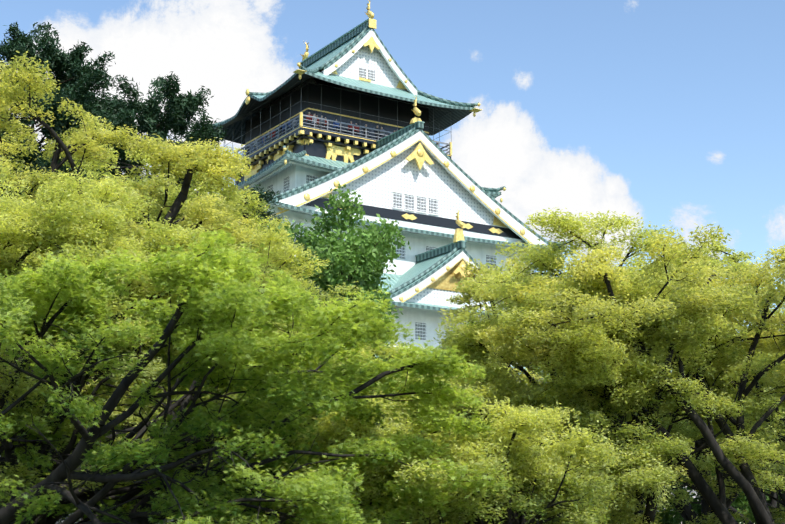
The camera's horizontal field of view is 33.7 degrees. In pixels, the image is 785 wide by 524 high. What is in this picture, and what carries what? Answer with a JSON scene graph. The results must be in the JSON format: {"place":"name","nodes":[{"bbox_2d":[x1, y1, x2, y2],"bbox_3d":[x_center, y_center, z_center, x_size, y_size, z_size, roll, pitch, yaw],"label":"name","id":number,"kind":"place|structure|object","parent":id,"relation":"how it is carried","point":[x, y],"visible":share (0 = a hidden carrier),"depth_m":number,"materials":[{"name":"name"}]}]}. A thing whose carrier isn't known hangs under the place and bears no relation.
{"place":"outdoors","nodes":[
{"label":"outdoors","id":0,"kind":"place"},
{"bbox_2d":[0,0,784,523],"label":"sky","id":1,"kind":"structure","parent":0,"point":[662,111],"materials":[{"name":"blue"}]},
{"bbox_2d":[625,494,694,523],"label":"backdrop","id":2,"kind":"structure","parent":0,"point":[666,518],"depth_m":67.35,"materials":[{"name":"green plant"}]},
{"bbox_2d":[624,414,784,523],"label":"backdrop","id":3,"kind":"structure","parent":0,"point":[740,503],"depth_m":64.38,"materials":[{"name":"green plant"}]},
{"bbox_2d":[711,443,784,518],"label":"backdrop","id":4,"kind":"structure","parent":0,"point":[767,498],"depth_m":64.57,"materials":[{"name":"green plant"}]},
{"label":"ground","id":5,"kind":"structure","parent":0,"visible":0},
{"bbox_2d":[0,78,82,267],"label":"tree","id":6,"kind":"object","parent":5,"relation":"on","point":[39,161],"visible":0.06,"depth_m":39.38,"materials":[{"name":"green plant"}]},
{"bbox_2d":[0,22,170,523],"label":"tree","id":7,"kind":"object","parent":5,"relation":"on","point":[78,81],"visible":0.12,"depth_m":43.66,"materials":[{"name":"green plant"}]},
{"bbox_2d":[0,60,260,523],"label":"maple","id":8,"kind":"object","parent":5,"relation":"on","point":[201,213],"visible":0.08,"depth_m":24.71,"materials":[{"name":"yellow plant"}]},
{"bbox_2d":[0,51,276,523],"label":"maple","id":9,"kind":"object","parent":5,"relation":"on","point":[189,160],"visible":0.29,"depth_m":25.04,"materials":[{"name":"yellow plant"}]},
{"bbox_2d":[0,162,286,523],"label":"maple","id":10,"kind":"object","parent":5,"relation":"on","point":[60,224],"visible":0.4,"depth_m":16.47,"materials":[{"name":"green plant"}]},
{"bbox_2d":[43,166,292,508],"bbox_3d":[-6.409,3.213,33.586,7.118,11.697,6.619,5,-14,-23],"label":"maple","id":11,"kind":"object","parent":5,"relation":"on","point":[111,175],"depth_m":33.66,"materials":[{"name":"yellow plant"}]},
{"bbox_2d":[34,136,308,512],"bbox_3d":[-5.550,2.662,29.596,8.462,11.024,7.892,0,-12,1],"label":"maple","id":12,"kind":"object","parent":5,"relation":"on","point":[171,197],"visible":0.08,"depth_m":29.30,"materials":[{"name":"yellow plant"}]},
{"bbox_2d":[0,71,353,523],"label":"tree","id":13,"kind":"object","parent":5,"relation":"on","point":[178,110],"visible":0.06,"depth_m":41.22,"materials":[{"name":"green plant"}]},
{"bbox_2d":[79,220,374,523],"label":"maple","id":14,"kind":"object","parent":5,"relation":"on","point":[282,257],"visible":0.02,"depth_m":24.92,"materials":[{"name":"green plant"}]},
{"bbox_2d":[175,248,304,510],"bbox_3d":[-3.729,3.885,30.446,5.656,9.035,5.757,6,-14,-26],"label":"maple","id":15,"kind":"object","parent":5,"relation":"on","point":[291,319],"depth_m":31.92,"materials":[{"name":"green plant"}]},
{"bbox_2d":[0,222,511,523],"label":"maple","id":16,"kind":"object","parent":5,"relation":"on","point":[239,352],"visible":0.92,"depth_m":13.56,"materials":[{"name":"green plant"}]},
{"bbox_2d":[230,191,333,519],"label":"tree","id":17,"kind":"object","parent":5,"relation":"on","point":[295,230],"visible":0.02,"depth_m":49.44,"materials":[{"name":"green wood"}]},
{"bbox_2d":[173,330,454,517],"bbox_3d":[-1.282,4.414,26.577,6.564,6.302,6.594,0,-12,1],"label":"maple","id":18,"kind":"object","parent":5,"relation":"on","point":[371,349],"depth_m":25.92,"materials":[{"name":"green plant"}]},
{"bbox_2d":[290,183,396,360],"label":"tree","id":19,"kind":"object","parent":5,"relation":"on","point":[348,211],"visible":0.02,"depth_m":46.68,"materials":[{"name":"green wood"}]},
{"bbox_2d":[302,214,410,519],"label":"tree","id":20,"kind":"object","parent":5,"relation":"on","point":[351,260],"visible":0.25,"depth_m":44.60,"materials":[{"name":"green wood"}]},
{"bbox_2d":[316,253,404,362],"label":"tree","id":21,"kind":"object","parent":5,"relation":"on","point":[395,310],"depth_m":48.33,"materials":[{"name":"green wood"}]},
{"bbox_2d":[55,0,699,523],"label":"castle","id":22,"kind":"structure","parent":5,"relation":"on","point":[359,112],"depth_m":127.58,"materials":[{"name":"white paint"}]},
{"bbox_2d":[343,340,526,522],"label":"maple","id":23,"kind":"object","parent":5,"relation":"on","point":[391,349],"visible":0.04,"depth_m":25.86,"materials":[{"name":"green plant"}]},
{"bbox_2d":[256,394,635,523],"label":"maple","id":24,"kind":"object","parent":5,"relation":"on","point":[515,453],"visible":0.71,"depth_m":15.34,"materials":[{"name":"green plant"}]},
{"bbox_2d":[248,358,688,523],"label":"maple","id":25,"kind":"object","parent":5,"relation":"on","point":[498,385],"visible":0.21,"depth_m":19.07,"materials":[{"name":"green plant"}]},
{"bbox_2d":[439,320,502,373],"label":"tree","id":26,"kind":"object","parent":5,"relation":"on","point":[452,335],"depth_m":45.58,"materials":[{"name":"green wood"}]},
{"bbox_2d":[437,254,686,523],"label":"maple","id":27,"kind":"object","parent":5,"relation":"on","point":[466,299],"depth_m":39.59,"materials":[{"name":"yellow plant"}]},
{"bbox_2d":[369,208,784,523],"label":"maple","id":28,"kind":"object","parent":5,"relation":"on","point":[600,341],"visible":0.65,"depth_m":18.69,"materials":[{"name":"green plant"}]},
{"bbox_2d":[517,372,712,507],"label":"maple","id":29,"kind":"object","parent":5,"relation":"on","point":[547,376],"depth_m":56.68,"materials":[{"name":"green plant"}]},
{"bbox_2d":[472,223,784,523],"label":"maple","id":30,"kind":"object","parent":5,"relation":"on","point":[529,346],"visible":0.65,"depth_m":18.64,"materials":[{"name":"green plant"}]},
{"bbox_2d":[620,233,784,523],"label":"maple","id":31,"kind":"object","parent":5,"relation":"on","point":[687,514],"visible":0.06,"depth_m":39.92,"materials":[{"name":"yellow plant"}]},
{"bbox_2d":[666,390,784,523],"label":"tree","id":32,"kind":"object","parent":5,"relation":"on","point":[773,502],"depth_m":58.79,"materials":[{"name":"green plant"}]},
{"bbox_2d":[672,277,784,521],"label":"maple","id":33,"kind":"object","parent":5,"relation":"on","point":[773,422],"visible":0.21,"depth_m":35.75,"materials":[{"name":"yellow plant"}]}
]}

